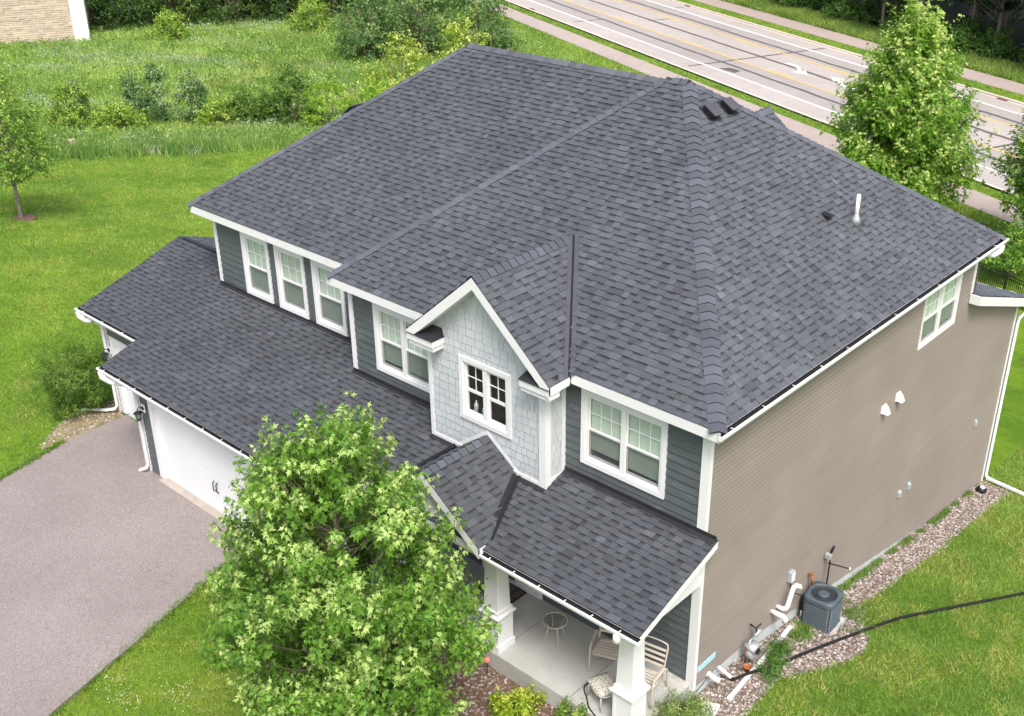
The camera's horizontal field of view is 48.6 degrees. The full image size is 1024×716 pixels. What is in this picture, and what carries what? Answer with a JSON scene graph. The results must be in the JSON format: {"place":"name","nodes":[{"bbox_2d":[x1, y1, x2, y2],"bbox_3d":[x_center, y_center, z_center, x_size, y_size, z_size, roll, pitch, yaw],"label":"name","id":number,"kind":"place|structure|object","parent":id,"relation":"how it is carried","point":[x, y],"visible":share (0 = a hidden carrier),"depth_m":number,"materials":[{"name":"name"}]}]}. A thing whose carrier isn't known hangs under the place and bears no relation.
{"place":"outdoors","nodes":[
{"label":"outdoors","id":0,"kind":"place"},
{"bbox_2d":[0,414,246,715],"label":"driveway","id":1,"kind":"structure","parent":0,"point":[107,548],"depth_m":26.79,"materials":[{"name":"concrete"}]},
{"bbox_2d":[55,559,459,715],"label":"lawn grass","id":2,"kind":"structure","parent":0,"point":[165,668],"depth_m":23.35,"materials":[{"name":"green plant"}]},
{"bbox_2d":[0,0,601,158],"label":"meadow ground","id":3,"kind":"structure","parent":0,"point":[219,76],"depth_m":87.60,"materials":[{"name":"green plant"}]},
{"bbox_2d":[40,77,101,128],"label":"shrub","id":4,"kind":"object","parent":3,"relation":"on","point":[73,114],"visible":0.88,"depth_m":68.92,"materials":[{"name":"green plant"}]},
{"bbox_2d":[62,76,88,109],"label":"shrub","id":5,"kind":"object","parent":3,"relation":"on","point":[70,82],"visible":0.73,"depth_m":69.23,"materials":[{"name":"green plant"}]},
{"bbox_2d":[85,0,127,32],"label":"tree","id":6,"kind":"object","parent":3,"relation":"on","point":[98,21],"visible":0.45,"depth_m":101.50,"materials":[{"name":"green plant"}]},
{"bbox_2d":[88,98,150,136],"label":"shrub","id":7,"kind":"object","parent":3,"relation":"on","point":[123,110],"visible":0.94,"depth_m":68.64,"materials":[{"name":"green plant"}]},
{"bbox_2d":[89,0,161,30],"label":"tree","id":8,"kind":"object","parent":3,"relation":"on","point":[138,15],"visible":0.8,"depth_m":102.39,"materials":[{"name":"green plant"}]},
{"bbox_2d":[116,69,151,121],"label":"sapling","id":9,"kind":"object","parent":3,"relation":"on","point":[133,92],"visible":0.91,"depth_m":70.15,"materials":[{"name":"green plant"}]},
{"bbox_2d":[140,61,174,120],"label":"sapling","id":10,"kind":"object","parent":3,"relation":"on","point":[152,76],"visible":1,"depth_m":70.27,"materials":[{"name":"green plant"}]},
{"bbox_2d":[0,113,334,171],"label":"tall weeds","id":11,"kind":"object","parent":3,"relation":"on","point":[187,147],"visible":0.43,"depth_m":66.24,"materials":[{"name":"green plant"}]},
{"bbox_2d":[144,5,194,41],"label":"bush","id":12,"kind":"object","parent":3,"relation":"on","point":[170,31],"visible":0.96,"depth_m":97.37,"materials":[{"name":"green plant"}]},
{"bbox_2d":[138,0,218,25],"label":"tree","id":13,"kind":"object","parent":3,"relation":"on","point":[188,9],"visible":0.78,"depth_m":103.23,"materials":[{"name":"green plant"}]},
{"bbox_2d":[174,67,211,124],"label":"sapling","id":14,"kind":"object","parent":3,"relation":"on","point":[201,91],"visible":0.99,"depth_m":70.90,"materials":[{"name":"green plant"}]},
{"bbox_2d":[187,90,245,128],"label":"shrub","id":15,"kind":"object","parent":3,"relation":"on","point":[201,117],"visible":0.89,"depth_m":71.03,"materials":[{"name":"green plant"}]},
{"bbox_2d":[201,0,252,15],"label":"tree","id":16,"kind":"object","parent":3,"relation":"on","point":[216,4],"visible":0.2,"depth_m":106.76,"materials":[{"name":"green plant"}]},
{"bbox_2d":[201,0,264,25],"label":"tree","id":17,"kind":"object","parent":3,"relation":"on","point":[234,10],"visible":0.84,"depth_m":104.51,"materials":[{"name":"green plant"}]},
{"bbox_2d":[224,88,272,124],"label":"shrub","id":18,"kind":"object","parent":3,"relation":"on","point":[241,100],"visible":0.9,"depth_m":71.44,"materials":[{"name":"green plant"}]},
{"bbox_2d":[254,86,286,123],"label":"shrub","id":19,"kind":"object","parent":3,"relation":"on","point":[264,95],"visible":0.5,"depth_m":72.51,"materials":[{"name":"green plant"}]},
{"bbox_2d":[239,0,313,23],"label":"tree","id":20,"kind":"object","parent":3,"relation":"on","point":[280,11],"visible":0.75,"depth_m":105.37,"materials":[{"name":"green plant"}]},
{"bbox_2d":[264,58,320,126],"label":"shrub","id":21,"kind":"object","parent":3,"relation":"on","point":[292,95],"visible":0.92,"depth_m":71.06,"materials":[{"name":"green plant"}]},
{"bbox_2d":[285,0,335,33],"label":"bush","id":22,"kind":"object","parent":3,"relation":"on","point":[303,8],"visible":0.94,"depth_m":100.44,"materials":[{"name":"green plant"}]},
{"bbox_2d":[291,75,359,126],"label":"shrub","id":23,"kind":"object","parent":3,"relation":"on","point":[320,98],"visible":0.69,"depth_m":70.93,"materials":[{"name":"green plant"}]},
{"bbox_2d":[298,0,357,17],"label":"tree","id":24,"kind":"object","parent":3,"relation":"on","point":[333,5],"visible":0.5,"depth_m":106.82,"materials":[{"name":"green plant"}]},
{"bbox_2d":[339,73,394,113],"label":"bush","id":25,"kind":"object","parent":3,"relation":"on","point":[372,91],"visible":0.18,"depth_m":69.68,"materials":[{"name":"green plant"}]},
{"bbox_2d":[326,0,410,60],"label":"bushy tree","id":26,"kind":"object","parent":3,"relation":"on","point":[372,36],"visible":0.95,"depth_m":89.28,"materials":[{"name":"green plant"}]},
{"bbox_2d":[360,28,431,90],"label":"bush","id":27,"kind":"object","parent":3,"relation":"on","point":[414,55],"visible":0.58,"depth_m":76.42,"materials":[{"name":"green plant"}]},
{"bbox_2d":[360,0,432,48],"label":"bushy tree","id":28,"kind":"object","parent":3,"relation":"on","point":[384,3],"visible":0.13,"depth_m":94.01,"materials":[{"name":"green plant"}]},
{"bbox_2d":[379,0,478,61],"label":"bushy tree","id":29,"kind":"object","parent":3,"relation":"on","point":[425,36],"visible":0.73,"depth_m":89.43,"materials":[{"name":"green plant"}]},
{"bbox_2d":[410,0,468,15],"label":"tree","id":30,"kind":"object","parent":3,"relation":"on","point":[426,6],"visible":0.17,"depth_m":108.35,"materials":[{"name":"green plant"}]},
{"bbox_2d":[432,12,493,63],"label":"bush","id":31,"kind":"object","parent":3,"relation":"on","point":[451,47],"visible":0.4,"depth_m":80.07,"materials":[{"name":"green plant"}]},
{"bbox_2d":[447,0,521,52],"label":"bushy tree","id":32,"kind":"object","parent":3,"relation":"on","point":[492,29],"visible":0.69,"depth_m":90.84,"materials":[{"name":"green plant"}]},
{"bbox_2d":[0,0,1023,715],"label":"ground","id":33,"kind":"structure","parent":0,"point":[1008,434],"depth_m":34.53,"materials":[{"name":"green plant"}]},
{"bbox_2d":[0,64,67,220],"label":"lawn tree","id":34,"kind":"object","parent":33,"relation":"on","point":[23,143],"visible":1,"depth_m":48.13,"materials":[{"name":"green plant"}]},
{"bbox_2d":[0,0,90,44],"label":"stone building","id":35,"kind":"structure","parent":33,"relation":"on","point":[33,20],"depth_m":96.03,"materials":[{"name":"beige stone"}]},
{"bbox_2d":[21,335,112,420],"bbox_3d":[-12.738,0.573,32.839,2.903,2.232,2.816,22,35,37],"label":"shrub","id":36,"kind":"object","parent":33,"relation":"on","point":[68,390],"visible":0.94,"depth_m":32.55,"materials":[{"name":"green plant"}]},
{"bbox_2d":[39,400,123,448],"bbox_3d":[-12.343,1.785,32.755,1.440,0.001,3.240,22,35,37],"label":"gravel bed","id":37,"kind":"object","parent":33,"relation":"on","point":[80,421],"visible":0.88,"depth_m":32.58,"materials":[{"name":"beige gravel"}]},
{"bbox_2d":[0,438,232,715],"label":"edge grass","id":38,"kind":"structure","parent":33,"relation":"on","point":[28,462],"depth_m":25.32,"materials":[{"name":"green plant"}]},
{"bbox_2d":[0,146,285,472],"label":"lawn grass","id":39,"kind":"structure","parent":33,"relation":"on","point":[93,221],"depth_m":49.49,"materials":[{"name":"green plant"}]},
{"bbox_2d":[195,390,502,715],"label":"maple tree","id":40,"kind":"object","parent":33,"relation":"on","point":[305,492],"visible":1,"depth_m":19.20,"materials":[{"name":"green plant"}]},
{"bbox_2d":[74,43,1023,715],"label":"house","id":41,"kind":"structure","parent":33,"relation":"on","point":[674,341],"depth_m":24.10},
{"bbox_2d":[108,335,135,415],"bbox_3d":[-10.169,0.904,31.588,3.050,2.480,0.150,22,35,37],"label":"garage door","id":42,"kind":"structure","parent":41,"relation":"in","point":[126,396],"depth_m":32.58,"materials":[{"name":"white paint"}]},
{"bbox_2d":[147,401,270,533],"bbox_3d":[-7.326,2.808,27.863,5.200,2.404,0.150,22,35,37],"label":"garage door","id":43,"kind":"structure","parent":41,"relation":"in","point":[188,457],"depth_m":28.42,"materials":[{"name":"white paint"}]},
{"bbox_2d":[239,231,274,303],"bbox_3d":[-6.468,-2.428,29.615,1.160,1.730,0.495,22,35,37],"label":"window","id":44,"kind":"structure","parent":41,"relation":"in","point":[255,253],"depth_m":29.57,"materials":[{"name":"white paint"}]},
{"bbox_2d":[273,245,309,319],"bbox_3d":[-5.402,-1.995,28.733,1.180,1.730,0.495,22,35,37],"label":"window","id":45,"kind":"structure","parent":41,"relation":"in","point":[290,273],"depth_m":28.69,"materials":[{"name":"white paint"}]},
{"bbox_2d":[310,259,347,336],"bbox_3d":[-4.303,-1.548,27.824,1.190,1.730,0.495,22,35,37],"label":"window","id":46,"kind":"structure","parent":41,"relation":"in","point":[330,310],"depth_m":27.84,"materials":[{"name":"white paint"}]},
{"bbox_2d":[372,303,429,392],"bbox_3d":[-2.263,-0.298,25.289,1.860,1.670,0.495,22,35,37],"label":"window","id":47,"kind":"structure","parent":41,"relation":"in","point":[397,357],"depth_m":25.34,"materials":[{"name":"white paint"}]},
{"bbox_2d":[458,354,511,439],"bbox_3d":[-0.392,0.695,22.967,1.430,1.440,0.495,22,35,37],"label":"window","id":48,"kind":"structure","parent":41,"relation":"in","point":[491,387],"depth_m":23.07,"materials":[{"name":"white paint"}]},
{"bbox_2d":[478,582,526,603],"bbox_3d":[-0.222,5.144,25.137,0.940,0.015,0.610,22,35,37],"label":"door mat","id":49,"kind":"object","parent":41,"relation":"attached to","point":[516,592],"depth_m":25.05,"materials":[{"name":"rubber"}]},
{"bbox_2d":[542,612,567,644],"bbox_3d":[0.896,5.639,23.642,0.540,0.472,0.540,22,35,37],"label":"side table","id":50,"kind":"object","parent":41,"relation":"on","point":[551,628],"visible":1,"depth_m":23.59,"materials":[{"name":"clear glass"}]},
{"bbox_2d":[587,679,615,712],"bbox_3d":[1.794,6.503,22.018,0.509,0.377,0.605,-13,29,-22],"label":"ottoman","id":51,"kind":"object","parent":41,"relation":"on","point":[589,685],"visible":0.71,"depth_m":21.77,"materials":[{"name":"beige metal"}]},
{"bbox_2d":[587,672,614,697],"bbox_3d":[1.775,6.294,21.919,0.460,0.078,0.540,-13,29,-22],"label":"cushion","id":52,"kind":"object","parent":51,"relation":"on","point":[601,684],"visible":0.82,"depth_m":21.89,"materials":[{"name":"beige fabric"}]},
{"bbox_2d":[588,627,618,670],"bbox_3d":[1.969,5.710,22.841,0.690,1.040,0.819,8,28,17],"label":"patio chair","id":53,"kind":"object","parent":41,"relation":"on","point":[598,643],"visible":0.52,"depth_m":22.81,"materials":[{"name":"beige metal"}]},
{"bbox_2d":[580,388,668,499],"bbox_3d":[2.240,1.525,21.559,2.010,1.650,0.495,22,35,37],"label":"window","id":54,"kind":"structure","parent":41,"relation":"in","point":[626,444],"depth_m":21.48,"materials":[{"name":"white paint"}]},
{"bbox_2d":[645,635,668,709],"bbox_3d":[2.611,6.085,22.086,0.690,1.040,0.819,16,31,29],"label":"patio chair","id":55,"kind":"object","parent":41,"relation":"on","point":[654,683],"visible":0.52,"depth_m":22.13,"materials":[{"name":"beige metal"}]},
{"bbox_2d":[699,102,724,120],"bbox_3d":[4.251,-5.245,24.137,0.440,0.323,0.374,22,35,37],"label":"roof vent","id":56,"kind":"object","parent":41,"relation":"on","point":[711,111],"visible":1,"depth_m":24.06,"materials":[{"name":"black metal"}]},
{"bbox_2d":[716,97,741,114],"bbox_3d":[4.706,-5.460,24.565,0.440,0.323,0.374,22,35,37],"label":"roof vent","id":57,"kind":"object","parent":41,"relation":"on","point":[729,105],"visible":1,"depth_m":24.49,"materials":[{"name":"black metal"}]},
{"bbox_2d":[744,623,762,662],"bbox_3d":[5.002,5.958,23.577,0.325,0.843,0.530,8,28,16],"label":"gas meter","id":58,"kind":"object","parent":41,"relation":"attached to","point":[751,648],"visible":1,"depth_m":23.47,"materials":[{"name":"grey metal"}]},
{"bbox_2d":[770,583,802,623],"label":"furnace pipes","id":59,"kind":"object","parent":41,"relation":"attached to","point":[783,617],"visible":1,"depth_m":24.23,"materials":[{"name":"plastic"}]},
{"bbox_2d":[787,569,804,597],"bbox_3d":[6.232,4.989,24.748,0.695,1.087,0.127,-20,33,-32],"label":"disconnect box","id":60,"kind":"object","parent":41,"relation":"attached to","point":[791,575],"visible":0.91,"depth_m":24.38,"materials":[{"name":"white paint"}]},
{"bbox_2d":[817,208,834,221],"bbox_3d":[6.699,-3.035,24.179,0.302,0.193,0.280,22,35,37],"label":"exhaust vent","id":61,"kind":"object","parent":41,"relation":"on","point":[825,215],"visible":1,"depth_m":24.13,"materials":[{"name":"metal"}]},
{"bbox_2d":[824,545,850,583],"bbox_3d":[7.350,4.938,25.763,0.618,1.512,0.185,9,29,18],"label":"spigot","id":62,"kind":"object","parent":41,"relation":"attached to","point":[828,555],"visible":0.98,"depth_m":25.55,"materials":[{"name":"black metal"}]},
{"bbox_2d":[848,194,864,228],"bbox_3d":[7.489,-3.195,24.548,0.291,0.712,0.320,22,35,37],"label":"vent pipe","id":63,"kind":"object","parent":41,"relation":"on","point":[854,218],"visible":1,"depth_m":24.57,"materials":[{"name":"plastic"}]},
{"bbox_2d":[917,274,962,349],"bbox_3d":[9.813,-1.197,26.551,0.485,1.390,1.970,22,35,37],"label":"window","id":64,"kind":"structure","parent":41,"relation":"in","point":[939,312],"depth_m":26.57,"materials":[{"name":"white paint"}]},
{"bbox_2d":[436,651,717,715],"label":"gravel bed","id":65,"kind":"object","parent":33,"relation":"on","point":[507,689],"visible":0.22,"depth_m":23.00,"materials":[{"name":"gravel"}]},
{"bbox_2d":[486,682,547,715],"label":"shrub","id":66,"kind":"object","parent":65,"relation":"on","point":[503,707],"visible":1,"depth_m":22.02,"materials":[{"name":"yellow plant"}]},
{"bbox_2d":[553,693,589,715],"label":"shrub","id":67,"kind":"object","parent":65,"relation":"on","point":[562,710],"visible":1,"depth_m":21.80,"materials":[{"name":"green plant"}]},
{"bbox_2d":[643,676,716,715],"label":"juniper","id":68,"kind":"object","parent":65,"relation":"on","point":[668,710],"visible":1,"depth_m":21.48,"materials":[{"name":"green plant"}]},
{"bbox_2d":[460,1,1023,249],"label":"verge grass","id":69,"kind":"structure","parent":33,"relation":"on","point":[599,59],"depth_m":90.70,"materials":[{"name":"green plant"}]},
{"bbox_2d":[497,0,1020,203],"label":"verge grass","id":70,"kind":"structure","parent":33,"relation":"on","point":[630,51],"depth_m":84.27,"materials":[{"name":"green plant"}]},
{"bbox_2d":[505,0,1015,195],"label":"kerb","id":71,"kind":"structure","parent":33,"relation":"on","point":[991,185],"depth_m":84.10,"materials":[{"name":"concrete"}]},
{"bbox_2d":[667,0,1023,106],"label":"kerb","id":72,"kind":"structure","parent":33,"relation":"on","point":[1013,101],"depth_m":95.30,"materials":[{"name":"concrete"}]},
{"bbox_2d":[678,0,1023,101],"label":"verge grass","id":73,"kind":"structure","parent":33,"relation":"on","point":[791,31],"depth_m":97.25,"materials":[{"name":"green plant"}]},
{"bbox_2d":[694,481,1008,715],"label":"gravel","id":74,"kind":"structure","parent":33,"relation":"on","point":[823,663],"depth_m":25.55,"materials":[{"name":"grey gravel"}]},
{"bbox_2d":[727,625,792,700],"bbox_3d":[5.231,6.346,23.786,0.097,0.362,3.067,18,32,32],"label":"downspout extension","id":75,"kind":"object","parent":74,"relation":"on","point":[733,693],"visible":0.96,"depth_m":23.24,"materials":[{"name":"white paint"}]},
{"bbox_2d":[752,653,785,684],"bbox_3d":[5.249,6.334,23.193,0.690,0.598,0.820,22,35,37],"label":"weed","id":76,"kind":"object","parent":74,"relation":"on","point":[771,671],"visible":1,"depth_m":23.13,"materials":[{"name":"green plant"}]},
{"bbox_2d":[761,641,791,667],"bbox_3d":[5.521,6.217,23.723,0.683,0.454,0.783,0,27,2],"label":"weed","id":77,"kind":"object","parent":74,"relation":"on","point":[773,651],"visible":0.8,"depth_m":23.70,"materials":[{"name":"green plant"}]},
{"bbox_2d":[768,634,796,654],"bbox_3d":[5.706,6.093,24.089,0.644,0.460,0.591,-9,28,-16],"label":"weed","id":78,"kind":"object","parent":74,"relation":"on","point":[785,646],"visible":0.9,"depth_m":24.04,"materials":[{"name":"green plant"}]},
{"bbox_2d":[799,581,845,633],"bbox_3d":[6.855,5.574,25.265,0.931,0.904,0.840,19,33,34],"label":"air conditioner","id":79,"kind":"object","parent":74,"relation":"on","point":[820,609],"visible":1,"depth_m":25.02,"materials":[{"name":"metal"}]},
{"bbox_2d":[787,485,983,648],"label":"wall tufts","id":80,"kind":"object","parent":74,"relation":"on","point":[802,631],"visible":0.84,"depth_m":26.48,"materials":[{"name":"green plant"}]},
{"bbox_2d":[722,0,1023,83],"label":"verge grass","id":81,"kind":"structure","parent":33,"relation":"on","point":[1000,67],"depth_m":98.80,"materials":[{"name":"green plant"}]},
{"bbox_2d":[729,592,1023,680],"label":"hose","id":82,"kind":"object","parent":33,"relation":"on","point":[872,627],"visible":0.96,"depth_m":25.48,"materials":[{"name":"rubber"}]},
{"bbox_2d":[738,445,1023,715],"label":"lawn grass","id":83,"kind":"structure","parent":33,"relation":"on","point":[975,596],"depth_m":25.25,"materials":[{"name":"green plant"}]},
{"bbox_2d":[986,476,1023,495],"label":"downspout extension","id":84,"kind":"object","parent":83,"relation":"on","point":[999,483],"visible":1,"depth_m":32.95,"materials":[{"name":"white paint"}]},
{"bbox_2d":[819,0,1000,207],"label":"maple tree","id":85,"kind":"object","parent":33,"relation":"on","point":[918,142],"visible":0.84,"depth_m":53.55,"materials":[{"name":"green plant"}]},
{"bbox_2d":[977,262,1023,309],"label":"picket fence","id":86,"kind":"object","parent":33,"relation":"on","point":[1005,277],"visible":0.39,"depth_m":47.18,"materials":[{"name":"black metal"}]},
{"bbox_2d":[980,217,1023,286],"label":"shrub","id":87,"kind":"object","parent":33,"relation":"on","point":[1009,256],"visible":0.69,"depth_m":48.36,"materials":[{"name":"green plant"}]},
{"bbox_2d":[986,108,1023,224],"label":"maple tree","id":88,"kind":"object","parent":33,"relation":"on","point":[1017,171],"visible":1,"depth_m":51.62,"materials":[{"name":"green plant"}]},
{"bbox_2d":[470,0,1023,226],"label":"path","id":89,"kind":"structure","parent":0,"point":[986,203],"depth_m":83.82,"materials":[{"name":"grey concrete"}]},
{"bbox_2d":[508,0,1023,192],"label":"road","id":90,"kind":"structure","parent":0,"point":[798,104],"depth_m":90.92,"materials":[{"name":"grey asphalt"}]},
{"bbox_2d":[529,0,1021,178],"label":"road markings","id":91,"kind":"object","parent":90,"relation":"on","point":[800,71],"visible":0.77,"depth_m":89.12,"materials":[{"name":"white paint"}]},
{"bbox_2d":[548,0,1023,168],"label":"road tar seams","id":92,"kind":"object","parent":90,"relation":"on","point":[731,70],"visible":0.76,"depth_m":90.68,"materials":[{"name":"black asphalt"}]},
{"bbox_2d":[695,0,1023,94],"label":"path","id":93,"kind":"structure","parent":0,"point":[999,82],"depth_m":97.75,"materials":[{"name":"grey concrete"}]},
{"bbox_2d":[768,0,1023,64],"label":"forest floor","id":94,"kind":"structure","parent":0,"point":[951,16],"depth_m":103.86,"materials":[{"name":"green plant"}]},
{"bbox_2d":[787,0,823,9],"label":"understory bush","id":95,"kind":"object","parent":94,"relation":"on","point":[810,3],"visible":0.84,"depth_m":107.84,"materials":[{"name":"green plant"}]},
{"bbox_2d":[819,0,859,21],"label":"understory bush","id":96,"kind":"object","parent":94,"relation":"on","point":[844,13],"visible":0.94,"depth_m":102.37,"materials":[{"name":"green plant"}]},
{"bbox_2d":[849,0,889,24],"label":"understory bush","id":97,"kind":"object","parent":94,"relation":"on","point":[865,9],"visible":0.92,"depth_m":100.83,"materials":[{"name":"green plant"}]},
{"bbox_2d":[872,0,910,29],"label":"forest tree","id":98,"kind":"object","parent":94,"relation":"on","point":[883,10],"visible":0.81,"depth_m":98.75,"materials":[{"name":"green plant"}]},
{"bbox_2d":[874,2,916,28],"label":"understory bush","id":99,"kind":"object","parent":94,"relation":"on","point":[898,7],"visible":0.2,"depth_m":99.21,"materials":[{"name":"green plant"}]},
{"bbox_2d":[878,6,914,34],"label":"understory bush","id":100,"kind":"object","parent":94,"relation":"on","point":[886,26],"visible":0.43,"depth_m":96.15,"materials":[{"name":"green plant"}]},
{"bbox_2d":[940,24,985,54],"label":"understory bush","id":101,"kind":"object","parent":94,"relation":"on","point":[962,36],"visible":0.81,"depth_m":89.67,"materials":[{"name":"green plant"}]},
{"bbox_2d":[945,0,991,31],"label":"forest tree","id":102,"kind":"object","parent":94,"relation":"on","point":[977,11],"visible":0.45,"depth_m":94.73,"materials":[{"name":"green plant"}]},
{"bbox_2d":[947,15,991,49],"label":"understory bush","id":103,"kind":"object","parent":94,"relation":"on","point":[975,25],"visible":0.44,"depth_m":91.83,"materials":[{"name":"green plant"}]},
{"bbox_2d":[965,0,1023,51],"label":"forest tree","id":104,"kind":"object","parent":94,"relation":"on","point":[1001,6],"visible":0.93,"depth_m":89.17,"materials":[{"name":"green plant"}]},
{"bbox_2d":[974,26,1021,59],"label":"understory bush","id":105,"kind":"object","parent":94,"relation":"on","point":[1000,48],"visible":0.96,"depth_m":88.03,"materials":[{"name":"green plant"}]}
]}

